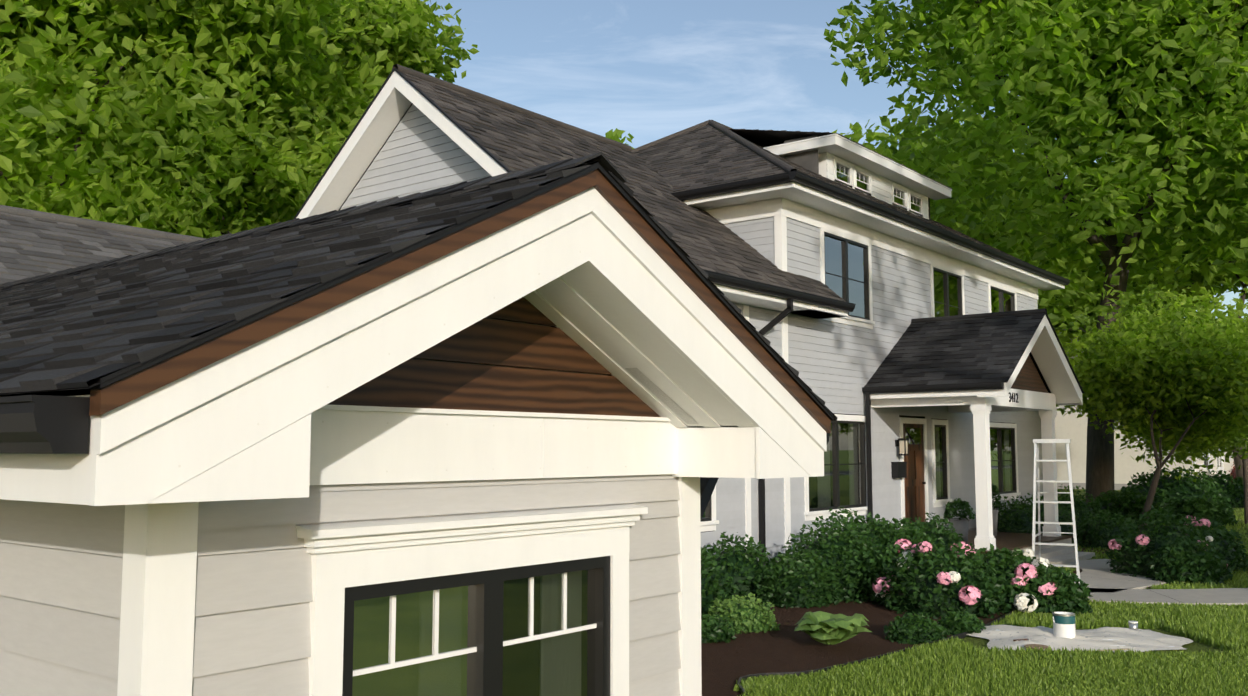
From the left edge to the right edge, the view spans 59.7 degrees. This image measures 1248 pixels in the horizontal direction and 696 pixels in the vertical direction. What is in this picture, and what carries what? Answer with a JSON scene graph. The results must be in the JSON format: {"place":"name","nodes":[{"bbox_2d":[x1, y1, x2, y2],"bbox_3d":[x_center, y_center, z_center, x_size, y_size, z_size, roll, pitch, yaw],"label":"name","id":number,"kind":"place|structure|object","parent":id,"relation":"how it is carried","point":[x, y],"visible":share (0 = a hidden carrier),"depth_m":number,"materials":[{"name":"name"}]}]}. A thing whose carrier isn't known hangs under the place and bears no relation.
{"place":"outdoors","nodes":[
{"label":"outdoors","id":0,"kind":"place"},
{"bbox_2d":[0,64,1069,564],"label":"house","id":1,"kind":"structure","parent":0,"point":[832,264],"depth_m":17.75,"materials":[{"name":"paint"}]},
{"bbox_2d":[420,0,1247,319],"label":"sky","id":2,"kind":"structure","parent":0,"point":[649,70],"materials":[{"name":"blue"}]},
{"bbox_2d":[733,489,1247,695],"bbox_3d":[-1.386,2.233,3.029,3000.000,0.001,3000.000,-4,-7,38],"label":"lawn ground","id":3,"kind":"structure","parent":0,"point":[1194,646],"depth_m":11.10,"materials":[{"name":"green plant"}]},
{"bbox_2d":[0,0,424,237],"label":"tree","id":4,"kind":"object","parent":3,"relation":"on","point":[137,113],"visible":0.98,"depth_m":24.81,"materials":[{"name":"green plant"}]},
{"bbox_2d":[226,211,287,226],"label":"tree","id":5,"kind":"object","parent":3,"relation":"on","point":[265,222],"depth_m":53.35,"materials":[{"name":"green plant"}]},
{"bbox_2d":[172,0,479,238],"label":"tree","id":6,"kind":"object","parent":3,"relation":"on","point":[415,47],"visible":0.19,"depth_m":32.91,"materials":[{"name":"green plant"}]},
{"bbox_2d":[0,152,836,695],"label":"wing","id":7,"kind":"structure","parent":3,"relation":"on","point":[482,436],"depth_m":3.84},
{"bbox_2d":[605,128,634,148],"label":"tree","id":8,"kind":"object","parent":3,"relation":"on","point":[616,135],"depth_m":57.66,"materials":[{"name":"green plant"}]},
{"bbox_2d":[701,484,1138,644],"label":"bed shrubs","id":9,"kind":"object","parent":3,"relation":"on","point":[738,580],"visible":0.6,"depth_m":13.92,"materials":[{"name":"green plant"}]},
{"bbox_2d":[832,110,1070,250],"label":"tree","id":10,"kind":"object","parent":3,"relation":"on","point":[857,135],"visible":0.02,"depth_m":58.08,"materials":[{"name":"green plant"}]},
{"bbox_2d":[701,528,1247,695],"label":"planting bed","id":11,"kind":"object","parent":3,"relation":"on","point":[786,648],"visible":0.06,"depth_m":10.53,"materials":[{"name":"brown soil"}]},
{"bbox_2d":[794,611,870,644],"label":"hostas","id":12,"kind":"object","parent":11,"relation":"on","point":[825,628],"visible":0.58,"depth_m":10.55,"materials":[{"name":"green plant"}]},
{"bbox_2d":[1056,283,1247,530],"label":"yard tree","id":13,"kind":"object","parent":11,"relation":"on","point":[1175,379],"visible":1,"depth_m":24.21,"materials":[{"name":"green plant"}]},
{"bbox_2d":[862,308,1094,563],"bbox_3d":[6.652,1.569,19.852,2.920,4.432,4.469,-4,-7,38],"label":"front porch","id":14,"kind":"object","parent":3,"relation":"on","point":[981,366],"visible":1,"depth_m":19.40,"materials":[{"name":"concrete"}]},
{"bbox_2d":[943,483,1001,519],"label":"porch plants","id":15,"kind":"object","parent":14,"relation":"on","point":[954,506],"visible":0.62,"depth_m":18.83,"materials":[{"name":"green plant"}]},
{"bbox_2d":[1009,392,1018,402],"bbox_3d":[6.840,0.871,19.105,0.012,0.168,0.456,-4,-7,38],"label":"house number","id":16,"kind":"object","parent":14,"relation":"attached to","point":[1012,398],"visible":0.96,"depth_m":19.07,"materials":[{"name":"black metal"}]},
{"bbox_2d":[824,0,1247,506],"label":"tree","id":17,"kind":"object","parent":3,"relation":"on","point":[1121,190],"visible":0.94,"depth_m":29.75,"materials":[{"name":"green plant"}]},
{"bbox_2d":[861,505,1247,618],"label":"peonies","id":18,"kind":"object","parent":3,"relation":"on","point":[960,577],"visible":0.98,"depth_m":13.23,"materials":[{"name":"green plant"}]},
{"bbox_2d":[1032,439,1079,583],"bbox_3d":[5.577,2.221,14.060,0.610,2.076,1.030,-2,-6,25],"label":"step ladder","id":19,"kind":"object","parent":3,"relation":"on","point":[1036,442],"visible":0.69,"depth_m":13.78,"materials":[{"name":"metal"}]},
{"bbox_2d":[967,625,1192,651],"bbox_3d":[4.554,2.916,11.035,2.386,0.088,1.356,0,-5,4],"label":"drop cloth","id":20,"kind":"object","parent":3,"relation":"on","point":[1101,638],"visible":0.79,"depth_m":10.84,"materials":[{"name":"fabric"}]},
{"bbox_2d":[1052,612,1075,638],"bbox_3d":[4.450,2.807,11.002,0.216,0.250,0.216,-4,-7,38],"label":"paint can","id":21,"kind":"object","parent":20,"relation":"on","point":[1063,624],"visible":0.88,"depth_m":10.92,"materials":[{"name":"white metal"}]},
{"bbox_2d":[1013,621,1137,650],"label":"paint tools","id":22,"kind":"object","parent":20,"relation":"on","point":[1133,625],"visible":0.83,"depth_m":10.74,"materials":[{"name":"silver metal"}]},
{"bbox_2d":[1002,0,1247,205],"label":"tree","id":23,"kind":"object","parent":3,"relation":"on","point":[1121,115],"visible":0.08,"depth_m":34.43,"materials":[{"name":"green plant"}]},
{"bbox_2d":[1017,147,1247,483],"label":"tree","id":24,"kind":"object","parent":3,"relation":"on","point":[1237,459],"depth_m":49.59,"materials":[{"name":"green plant"}]},
{"bbox_2d":[1055,320,1234,489],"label":"neighbour house","id":25,"kind":"structure","parent":3,"relation":"on","point":[1073,428],"depth_m":52.94,"materials":[{"name":"beige paint"}]},
{"bbox_2d":[1045,149,1247,354],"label":"tree","id":26,"kind":"object","parent":3,"relation":"on","point":[1196,276],"depth_m":52.73,"materials":[{"name":"green plant"}]},
{"bbox_2d":[1090,462,1243,525],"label":"shrubs","id":27,"kind":"object","parent":3,"relation":"on","point":[1217,497],"visible":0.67,"depth_m":33.88,"materials":[{"name":"green plant"}]},
{"bbox_2d":[1113,315,1247,523],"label":"yard tree","id":28,"kind":"object","parent":3,"relation":"on","point":[1242,454],"visible":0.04,"depth_m":28.32,"materials":[{"name":"green plant"}]},
{"bbox_2d":[1065,559,1247,605],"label":"walkway path","id":29,"kind":"structure","parent":0,"point":[1101,580],"depth_m":14.68,"materials":[{"name":"concrete"}]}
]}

